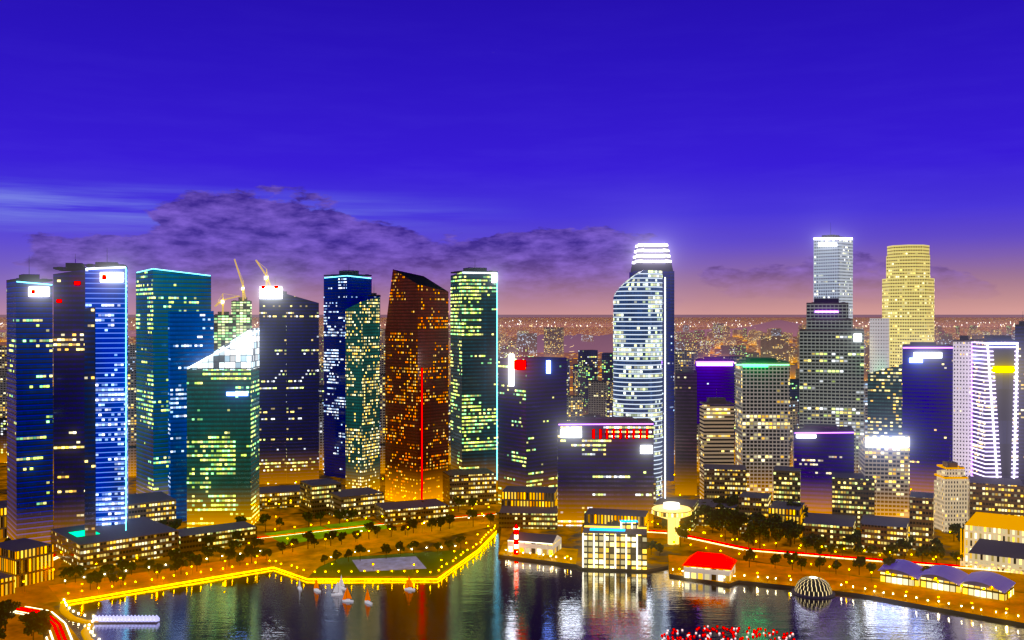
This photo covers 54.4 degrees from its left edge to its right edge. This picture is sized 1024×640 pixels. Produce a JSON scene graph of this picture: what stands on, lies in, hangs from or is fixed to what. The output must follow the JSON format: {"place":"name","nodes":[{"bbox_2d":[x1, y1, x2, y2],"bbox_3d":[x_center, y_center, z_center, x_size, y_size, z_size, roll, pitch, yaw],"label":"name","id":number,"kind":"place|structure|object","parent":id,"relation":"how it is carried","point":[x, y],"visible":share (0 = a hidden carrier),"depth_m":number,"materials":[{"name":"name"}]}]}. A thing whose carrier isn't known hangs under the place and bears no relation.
{"place":"outdoors","nodes":[
{"label":"outdoors","id":0,"kind":"place"},
{"bbox_2d":[136,268,213,520],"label":"skyscraper","id":1,"kind":"structure","parent":0,"point":[174,327],"depth_m":964.64,"materials":[{"name":"blue glass"}]},
{"bbox_2d":[187,328,258,527],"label":"skyscraper","id":2,"kind":"structure","parent":0,"point":[222,436],"depth_m":924.43,"materials":[{"name":"glass"}]},
{"bbox_2d":[0,320,801,352],"bbox_3d":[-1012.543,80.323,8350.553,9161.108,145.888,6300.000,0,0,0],"label":"hills","id":3,"kind":"structure","parent":0,"point":[600,344],"depth_m":5797.33,"materials":[{"name":"purple"}]},
{"bbox_2d":[13,513,1006,639],"bbox_3d":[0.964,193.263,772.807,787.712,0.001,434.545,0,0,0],"label":"light trails","id":4,"kind":"object","parent":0,"point":[457,517],"visible":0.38,"depth_m":792.98,"materials":[{"name":"red"}]},
{"bbox_2d":[0,317,1023,639],"bbox_3d":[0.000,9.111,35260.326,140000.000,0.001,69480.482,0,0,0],"label":"ground","id":5,"kind":"structure","parent":0,"point":[508,327],"depth_m":962.36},
{"bbox_2d":[6,259,127,543],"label":"skyscrapers","id":6,"kind":"structure","parent":5,"relation":"on","point":[66,338],"depth_m":839.05,"materials":[{"name":"glass"}]},
{"bbox_2d":[168,548,183,561],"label":"tree","id":7,"kind":"object","parent":5,"relation":"on","point":[176,553],"visible":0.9,"depth_m":778.65,"materials":[{"name":"green plant"}]},
{"bbox_2d":[201,545,217,561],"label":"tree","id":8,"kind":"object","parent":5,"relation":"on","point":[207,551],"visible":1,"depth_m":794.66,"materials":[{"name":"green plant"}]},
{"bbox_2d":[214,297,251,351],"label":"building under construction","id":9,"kind":"structure","parent":5,"relation":"on","point":[235,323],"depth_m":1390.11,"materials":[{"name":"glass"}]},
{"bbox_2d":[215,259,270,314],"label":"construction cranes","id":10,"kind":"object","parent":9,"relation":"on","point":[243,289],"visible":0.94,"depth_m":1389.00,"materials":[{"name":"metal"}]},
{"bbox_2d":[228,539,241,557],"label":"tree","id":11,"kind":"object","parent":5,"relation":"on","point":[231,543],"visible":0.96,"depth_m":810.44,"materials":[{"name":"green plant"}]},
{"bbox_2d":[259,513,271,531],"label":"tree","id":12,"kind":"object","parent":5,"relation":"on","point":[264,517],"visible":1,"depth_m":905.28,"materials":[{"name":"green plant"}]},
{"bbox_2d":[259,286,318,483],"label":"skyscraper","id":13,"kind":"structure","parent":5,"relation":"on","point":[288,389],"depth_m":1166.87,"materials":[{"name":"glass"}]},
{"bbox_2d":[302,511,312,526],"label":"tree","id":14,"kind":"object","parent":5,"relation":"on","point":[308,516],"visible":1,"depth_m":926.30,"materials":[{"name":"green plant"}]},
{"bbox_2d":[324,270,380,478],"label":"skyscraper","id":15,"kind":"structure","parent":5,"relation":"on","point":[342,294],"depth_m":1214.37,"materials":[{"name":"glass"}]},
{"bbox_2d":[346,297,379,490],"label":"skyscraper","id":16,"kind":"structure","parent":5,"relation":"on","point":[362,393],"depth_m":1068.63,"materials":[{"name":"green glass"}]},
{"bbox_2d":[385,269,448,500],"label":"skyscraper","id":17,"kind":"structure","parent":5,"relation":"on","point":[417,395],"depth_m":1047.02,"materials":[{"name":"brown glass"}]},
{"bbox_2d":[0,468,908,595],"bbox_3d":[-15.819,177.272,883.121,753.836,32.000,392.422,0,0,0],"label":"low-rise buildings","id":18,"kind":"structure","parent":5,"relation":"on","point":[146,535],"depth_m":895.15,"materials":[{"name":"concrete"}]},
{"bbox_2d":[451,267,497,490],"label":"skyscraper","id":19,"kind":"structure","parent":5,"relation":"on","point":[474,370],"depth_m":1109.04,"materials":[{"name":"glass"}]},
{"bbox_2d":[17,267,971,530],"bbox_3d":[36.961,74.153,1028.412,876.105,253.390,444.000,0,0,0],"label":"facade lighting","id":20,"kind":"object","parent":5,"relation":"on","point":[491,273],"visible":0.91,"depth_m":955.59,"materials":[{"name":"white"}]},
{"bbox_2d":[0,323,1014,475],"bbox_3d":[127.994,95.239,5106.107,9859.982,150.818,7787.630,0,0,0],"label":"distant city","id":21,"kind":"object","parent":5,"relation":"on","point":[592,396],"visible":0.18,"depth_m":1798.57},
{"bbox_2d":[0,511,1023,639],"bbox_3d":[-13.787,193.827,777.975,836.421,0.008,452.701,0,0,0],"label":"ground patches","id":22,"kind":"object","parent":5,"relation":"on","point":[307,558],"visible":0.74,"depth_m":776.57,"materials":[{"name":"stone"}]},
{"bbox_2d":[0,600,15,627],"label":"tree","id":23,"kind":"object","parent":22,"relation":"on","point":[8,604],"visible":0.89,"depth_m":625.78,"materials":[{"name":"green plant"}]},
{"bbox_2d":[0,609,15,628],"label":"tree","id":24,"kind":"object","parent":22,"relation":"on","point":[8,613],"visible":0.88,"depth_m":625.63,"materials":[{"name":"green plant"}]},
{"bbox_2d":[23,615,39,639],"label":"tree","id":25,"kind":"object","parent":22,"relation":"on","point":[27,630],"visible":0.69,"depth_m":597.13,"materials":[{"name":"green plant"}]},
{"bbox_2d":[28,609,51,632],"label":"tree","id":26,"kind":"object","parent":22,"relation":"on","point":[43,613],"visible":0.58,"depth_m":617.94,"materials":[{"name":"green plant"}]},
{"bbox_2d":[31,616,51,639],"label":"tree","id":27,"kind":"object","parent":22,"relation":"on","point":[44,626],"visible":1,"depth_m":593.41,"materials":[{"name":"green plant"}]},
{"bbox_2d":[58,567,72,583],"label":"tree","id":28,"kind":"object","parent":22,"relation":"on","point":[63,573],"visible":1,"depth_m":730.57,"materials":[{"name":"green plant"}]},
{"bbox_2d":[65,565,84,582],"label":"tree","id":29,"kind":"object","parent":22,"relation":"on","point":[79,570],"visible":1,"depth_m":735.06,"materials":[{"name":"green plant"}]},
{"bbox_2d":[91,570,102,588],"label":"tree","id":30,"kind":"object","parent":22,"relation":"on","point":[98,578],"visible":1,"depth_m":717.27,"materials":[{"name":"green plant"}]},
{"bbox_2d":[99,564,115,576],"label":"tree","id":31,"kind":"object","parent":22,"relation":"on","point":[104,568],"visible":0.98,"depth_m":749.24,"materials":[{"name":"green plant"}]},
{"bbox_2d":[115,558,127,570],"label":"tree","id":32,"kind":"object","parent":22,"relation":"on","point":[121,563],"visible":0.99,"depth_m":752.88,"materials":[{"name":"green plant"}]},
{"bbox_2d":[190,554,201,565],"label":"tree","id":33,"kind":"object","parent":22,"relation":"on","point":[196,559],"visible":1,"depth_m":766.52,"materials":[{"name":"green plant"}]},
{"bbox_2d":[223,547,235,559],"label":"tree","id":34,"kind":"object","parent":22,"relation":"on","point":[230,553],"visible":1,"depth_m":781.54,"materials":[{"name":"green plant"}]},
{"bbox_2d":[243,544,260,562],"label":"tree","id":35,"kind":"object","parent":22,"relation":"on","point":[255,551],"visible":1,"depth_m":792.08,"materials":[{"name":"green plant"}]},
{"bbox_2d":[302,530,314,541],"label":"tree","id":36,"kind":"object","parent":22,"relation":"on","point":[309,536],"visible":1,"depth_m":840.78,"materials":[{"name":"green plant"}]},
{"bbox_2d":[323,530,337,545],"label":"tree","id":37,"kind":"object","parent":22,"relation":"on","point":[332,534],"visible":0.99,"depth_m":850.14,"materials":[{"name":"green plant"}]},
{"bbox_2d":[334,509,347,523],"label":"tree","id":38,"kind":"object","parent":22,"relation":"on","point":[338,514],"visible":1,"depth_m":941.69,"materials":[{"name":"green plant"}]},
{"bbox_2d":[364,522,375,538],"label":"tree","id":39,"kind":"object","parent":22,"relation":"on","point":[370,526],"visible":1,"depth_m":879.13,"materials":[{"name":"green plant"}]},
{"bbox_2d":[684,511,697,531],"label":"tree","id":40,"kind":"object","parent":22,"relation":"on","point":[690,518],"visible":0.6,"depth_m":903.54,"materials":[{"name":"green plant"}]},
{"bbox_2d":[682,551,736,581],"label":"pavilion","id":41,"kind":"structure","parent":22,"relation":"on","point":[710,566],"depth_m":746.83,"materials":[{"name":"red tile"}]},
{"bbox_2d":[714,516,733,540],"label":"tree","id":42,"kind":"object","parent":22,"relation":"on","point":[726,521],"visible":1,"depth_m":868.56,"materials":[{"name":"green plant"}]},
{"bbox_2d":[740,531,754,548],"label":"tree","id":43,"kind":"object","parent":22,"relation":"on","point":[748,537],"visible":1,"depth_m":839.08,"materials":[{"name":"green plant"}]},
{"bbox_2d":[743,548,755,567],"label":"tree","id":44,"kind":"object","parent":22,"relation":"on","point":[750,553],"visible":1,"depth_m":778.89,"materials":[{"name":"green plant"}]},
{"bbox_2d":[749,517,769,548],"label":"tree","id":45,"kind":"object","parent":22,"relation":"on","point":[756,528],"visible":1,"depth_m":840.00,"materials":[{"name":"green plant"}]},
{"bbox_2d":[770,553,781,563],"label":"tree","id":46,"kind":"object","parent":22,"relation":"on","point":[774,558],"visible":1,"depth_m":775.17,"materials":[{"name":"green plant"}]},
{"bbox_2d":[769,522,785,547],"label":"tree","id":47,"kind":"object","parent":22,"relation":"on","point":[777,531],"visible":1,"depth_m":842.13,"materials":[{"name":"green plant"}]},
{"bbox_2d":[783,551,799,569],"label":"tree","id":48,"kind":"object","parent":22,"relation":"on","point":[792,558],"visible":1,"depth_m":771.62,"materials":[{"name":"green plant"}]},
{"bbox_2d":[800,536,813,554],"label":"tree","id":49,"kind":"object","parent":22,"relation":"on","point":[807,541],"visible":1,"depth_m":818.94,"materials":[{"name":"green plant"}]},
{"bbox_2d":[809,533,824,552],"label":"tree","id":50,"kind":"object","parent":22,"relation":"on","point":[815,537],"visible":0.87,"depth_m":828.30,"materials":[{"name":"green plant"}]},
{"bbox_2d":[814,556,825,571],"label":"tree","id":51,"kind":"object","parent":22,"relation":"on","point":[819,561],"visible":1,"depth_m":765.09,"materials":[{"name":"green plant"}]},
{"bbox_2d":[853,542,863,555],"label":"tree","id":52,"kind":"object","parent":22,"relation":"on","point":[858,547],"visible":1,"depth_m":806.37,"materials":[{"name":"green plant"}]},
{"bbox_2d":[852,556,865,574],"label":"tree","id":53,"kind":"object","parent":22,"relation":"on","point":[858,561],"visible":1,"depth_m":755.30,"materials":[{"name":"green plant"}]},
{"bbox_2d":[882,556,896,570],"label":"tree","id":54,"kind":"object","parent":22,"relation":"on","point":[889,560],"visible":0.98,"depth_m":746.18,"materials":[{"name":"green plant"}]},
{"bbox_2d":[884,544,898,556],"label":"tree","id":55,"kind":"object","parent":22,"relation":"on","point":[889,547],"visible":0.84,"depth_m":812.27,"materials":[{"name":"green plant"}]},
{"bbox_2d":[895,538,912,559],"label":"tree","id":56,"kind":"object","parent":22,"relation":"on","point":[902,543],"visible":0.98,"depth_m":797.19,"materials":[{"name":"green plant"}]},
{"bbox_2d":[915,545,930,561],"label":"tree","id":57,"kind":"object","parent":22,"relation":"on","point":[921,550],"visible":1,"depth_m":792.08,"materials":[{"name":"green plant"}]},
{"bbox_2d":[928,545,945,562],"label":"tree","id":58,"kind":"object","parent":22,"relation":"on","point":[939,550],"visible":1,"depth_m":791.36,"materials":[{"name":"green plant"}]},
{"bbox_2d":[878,559,1015,600],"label":"pavilion","id":59,"kind":"structure","parent":22,"relation":"on","point":[996,586],"depth_m":717.01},
{"bbox_2d":[950,551,962,565],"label":"tree","id":60,"kind":"object","parent":22,"relation":"on","point":[956,555],"visible":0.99,"depth_m":784.35,"materials":[{"name":"green plant"}]},
{"bbox_2d":[0,464,1023,555],"bbox_3d":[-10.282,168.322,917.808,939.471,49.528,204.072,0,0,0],"label":"quayside blocks","id":61,"kind":"structure","parent":5,"relation":"on","point":[853,493],"depth_m":899.14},
{"bbox_2d":[23,474,1018,615],"bbox_3d":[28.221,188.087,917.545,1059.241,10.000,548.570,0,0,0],"label":"street lamps","id":62,"kind":"object","parent":5,"relation":"on","point":[537,556],"visible":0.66,"depth_m":780.25,"materials":[{"name":"metal"}]},
{"bbox_2d":[498,354,566,503],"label":"office building","id":63,"kind":"structure","parent":5,"relation":"on","point":[532,399],"depth_m":1026.76,"materials":[{"name":"glass"}]},
{"bbox_2d":[557,416,653,525],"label":"office building","id":64,"kind":"structure","parent":5,"relation":"on","point":[606,466],"depth_m":931.94,"materials":[{"name":"glass"}]},
{"bbox_2d":[582,520,646,569],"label":"waterfront building","id":65,"kind":"structure","parent":5,"relation":"on","point":[623,545],"depth_m":777.35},
{"bbox_2d":[613,270,661,500],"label":"skyscraper","id":66,"kind":"structure","parent":5,"relation":"on","point":[637,345],"depth_m":1053.83,"materials":[{"name":"glass"}]},
{"bbox_2d":[629,244,673,480],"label":"skyscraper","id":67,"kind":"structure","parent":5,"relation":"on","point":[651,257],"depth_m":1186.36,"materials":[{"name":"glass"}]},
{"bbox_2d":[674,527,687,545],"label":"tree","id":68,"kind":"object","parent":5,"relation":"on","point":[679,531],"visible":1,"depth_m":848.77,"materials":[{"name":"green plant"}]},
{"bbox_2d":[675,367,696,494],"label":"dark tower","id":69,"kind":"structure","parent":5,"relation":"on","point":[685,430],"depth_m":1092.77,"materials":[{"name":"glass"}]},
{"bbox_2d":[696,504,712,527],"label":"tree","id":70,"kind":"object","parent":5,"relation":"on","point":[703,509],"visible":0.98,"depth_m":924.33,"materials":[{"name":"green plant"}]},
{"bbox_2d":[703,517,720,532],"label":"tree","id":71,"kind":"object","parent":5,"relation":"on","point":[710,521],"visible":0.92,"depth_m":900.26,"materials":[{"name":"green plant"}]},
{"bbox_2d":[695,357,733,423],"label":"skyscraper","id":72,"kind":"structure","parent":5,"relation":"on","point":[715,379],"depth_m":1265.65,"materials":[{"name":"glass"}]},
{"bbox_2d":[700,397,733,498],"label":"striped tower","id":73,"kind":"structure","parent":5,"relation":"on","point":[716,430],"depth_m":1021.02,"materials":[{"name":"concrete"}]},
{"bbox_2d":[706,508,727,527],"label":"tree","id":74,"kind":"object","parent":5,"relation":"on","point":[714,512],"visible":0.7,"depth_m":913.97,"materials":[{"name":"green plant"}]},
{"bbox_2d":[713,506,731,530],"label":"tree","id":75,"kind":"object","parent":5,"relation":"on","point":[726,511],"visible":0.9,"depth_m":909.75,"materials":[{"name":"green plant"}]},
{"bbox_2d":[725,493,738,505],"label":"tree","id":76,"kind":"object","parent":5,"relation":"on","point":[732,499],"visible":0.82,"depth_m":942.35,"materials":[{"name":"green plant"}]},
{"bbox_2d":[724,523,739,540],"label":"tree","id":77,"kind":"object","parent":5,"relation":"on","point":[734,529],"visible":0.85,"depth_m":866.90,"materials":[{"name":"green plant"}]},
{"bbox_2d":[728,511,746,535],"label":"tree","id":78,"kind":"object","parent":5,"relation":"on","point":[737,516],"visible":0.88,"depth_m":886.01,"materials":[{"name":"green plant"}]},
{"bbox_2d":[746,512,765,540],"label":"tree","id":79,"kind":"object","parent":5,"relation":"on","point":[752,516],"visible":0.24,"depth_m":869.51,"materials":[{"name":"green plant"}]},
{"bbox_2d":[767,513,782,522],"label":"tree","id":80,"kind":"object","parent":5,"relation":"on","point":[776,517],"visible":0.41,"depth_m":873.02,"materials":[{"name":"green plant"}]},
{"bbox_2d":[781,522,800,546],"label":"tree","id":81,"kind":"object","parent":5,"relation":"on","point":[791,530],"visible":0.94,"depth_m":847.09,"materials":[{"name":"green plant"}]},
{"bbox_2d":[783,519,804,544],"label":"tree","id":82,"kind":"object","parent":5,"relation":"on","point":[800,526],"visible":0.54,"depth_m":853.99,"materials":[{"name":"green plant"}]},
{"bbox_2d":[787,500,807,516],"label":"tree","id":83,"kind":"object","parent":5,"relation":"on","point":[805,509],"visible":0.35,"depth_m":902.39,"materials":[{"name":"green plant"}]},
{"bbox_2d":[793,414,853,513],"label":"office building","id":84,"kind":"structure","parent":5,"relation":"on","point":[819,459],"depth_m":968.86,"materials":[{"name":"glass"}]},
{"bbox_2d":[813,235,852,318],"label":"skyscraper","id":85,"kind":"structure","parent":5,"relation":"on","point":[833,265],"depth_m":1273.03,"materials":[{"name":"concrete"}]},
{"bbox_2d":[848,533,860,543],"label":"tree","id":86,"kind":"object","parent":5,"relation":"on","point":[854,538],"visible":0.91,"depth_m":832.93,"materials":[{"name":"green plant"}]},
{"bbox_2d":[870,318,888,372],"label":"skyscraper","id":87,"kind":"structure","parent":5,"relation":"on","point":[879,343],"depth_m":1161.90,"materials":[{"name":"concrete"}]},
{"bbox_2d":[858,435,909,517],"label":"office building","id":88,"kind":"structure","parent":5,"relation":"on","point":[884,461],"depth_m":931.57,"materials":[{"name":"concrete"}]},
{"bbox_2d":[882,245,934,366],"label":"skyscraper","id":89,"kind":"structure","parent":5,"relation":"on","point":[908,296],"depth_m":1206.01,"materials":[{"name":"concrete"}]},
{"bbox_2d":[948,523,960,540],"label":"tree","id":90,"kind":"object","parent":5,"relation":"on","point":[953,528],"visible":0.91,"depth_m":867.60,"materials":[{"name":"green plant"}]},
{"bbox_2d":[953,335,971,476],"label":"white slab","id":91,"kind":"structure","parent":5,"relation":"on","point":[962,401],"depth_m":1054.44,"materials":[{"name":"concrete"}]},
{"bbox_2d":[960,512,1023,573],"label":"building","id":92,"kind":"structure","parent":5,"relation":"on","point":[994,542],"depth_m":744.60,"materials":[{"name":"beige paint"}]},
{"bbox_2d":[971,335,1018,478],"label":"skyscraper","id":93,"kind":"structure","parent":5,"relation":"on","point":[995,374],"depth_m":1000.36,"materials":[{"name":"concrete"}]},
{"bbox_2d":[1015,321,1023,484],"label":"block","id":94,"kind":"structure","parent":5,"relation":"on","point":[1019,331],"depth_m":1105.38,"materials":[{"name":"concrete"}]},
{"bbox_2d":[0,0,1023,316],"label":"sky","id":95,"kind":"structure","parent":0,"point":[534,143],"materials":[{"name":"blue"}]},
{"bbox_2d":[508,525,560,554],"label":"waterfront building","id":96,"kind":"structure","parent":0,"point":[535,543],"depth_m":827.41,"materials":[{"name":"white paint"}]},
{"bbox_2d":[59,529,1023,639],"bbox_3d":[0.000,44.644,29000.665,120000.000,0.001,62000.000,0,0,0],"label":"water","id":97,"kind":"structure","parent":0,"point":[485,592],"depth_m":670.79,"materials":[{"name":"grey liquid"}]},
{"bbox_2d":[60,599,99,639],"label":"boardwalk","id":98,"kind":"structure","parent":97,"relation":"on","point":[64,611],"depth_m":647.80,"materials":[{"name":"brown wood"}]},
{"bbox_2d":[92,615,160,623],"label":"pontoon tents","id":99,"kind":"object","parent":97,"relation":"on","point":[128,619],"visible":1,"depth_m":646.80,"materials":[{"name":"fabric"}]},
{"bbox_2d":[331,582,342,595],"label":"sail boat","id":100,"kind":"object","parent":97,"relation":"on","point":[337,590],"visible":1,"depth_m":709.72,"materials":[{"name":"fabric"}]},
{"bbox_2d":[342,586,353,601],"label":"sail boat","id":101,"kind":"object","parent":97,"relation":"on","point":[346,595],"visible":1,"depth_m":693.92,"materials":[{"name":"fabric"}]},
{"bbox_2d":[404,575,414,590],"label":"sail boat","id":102,"kind":"object","parent":97,"relation":"on","point":[409,585],"visible":1,"depth_m":723.52,"materials":[{"name":"fabric"}]},
{"bbox_2d":[661,625,794,639],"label":"wishing spheres","id":103,"kind":"object","parent":97,"relation":"in","point":[708,636],"visible":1,"depth_m":622.48,"materials":[{"name":"red plastic"}]},
{"bbox_2d":[792,576,834,598],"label":"floating pavilion","id":104,"kind":"structure","parent":97,"relation":"on","point":[813,587],"depth_m":706.62,"materials":[{"name":"white metal"}]},
{"bbox_2d":[59,528,1023,625],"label":"quay wall","id":105,"kind":"structure","parent":0,"point":[550,562],"depth_m":748.14,"materials":[{"name":"stone"}]},
{"bbox_2d":[652,502,690,544],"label":"lantern tower","id":106,"kind":"structure","parent":0,"point":[673,513],"depth_m":854.52,"materials":[{"name":"yellow concrete"}]},
{"bbox_2d":[735,358,789,500],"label":"grid tower","id":107,"kind":"structure","parent":0,"point":[762,421],"depth_m":1059.56,"materials":[{"name":"concrete"}]},
{"bbox_2d":[799,290,863,472],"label":"stepped tower","id":108,"kind":"structure","parent":0,"point":[831,365],"depth_m":1162.59,"materials":[{"name":"concrete"}]},
{"bbox_2d":[868,364,901,435],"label":"office tower","id":109,"kind":"structure","parent":0,"point":[885,401],"depth_m":1126.84,"materials":[{"name":"glass"}]},
{"bbox_2d":[902,342,952,492],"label":"skyscraper","id":110,"kind":"structure","parent":0,"point":[927,400],"depth_m":1090.80,"materials":[{"name":"glass"}]},
{"bbox_2d":[934,461,967,531],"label":"building","id":111,"kind":"structure","parent":0,"point":[950,496],"depth_m":906.38,"materials":[{"name":"beige stone"}]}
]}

